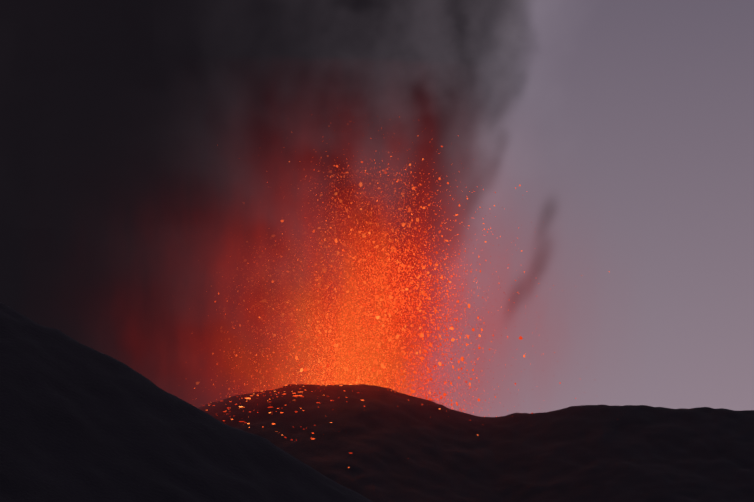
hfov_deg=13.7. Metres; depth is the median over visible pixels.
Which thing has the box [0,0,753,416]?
sky
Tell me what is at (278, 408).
lava bombs on cone
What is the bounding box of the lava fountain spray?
[180,117,617,433]
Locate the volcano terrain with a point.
(79, 422)
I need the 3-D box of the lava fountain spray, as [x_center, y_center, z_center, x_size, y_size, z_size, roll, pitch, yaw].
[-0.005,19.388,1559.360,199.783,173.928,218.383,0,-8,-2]
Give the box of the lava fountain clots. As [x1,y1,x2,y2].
[175,115,609,416]
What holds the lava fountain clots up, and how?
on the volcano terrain
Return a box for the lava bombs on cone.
[203,384,531,467]
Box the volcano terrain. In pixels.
[0,302,753,501]

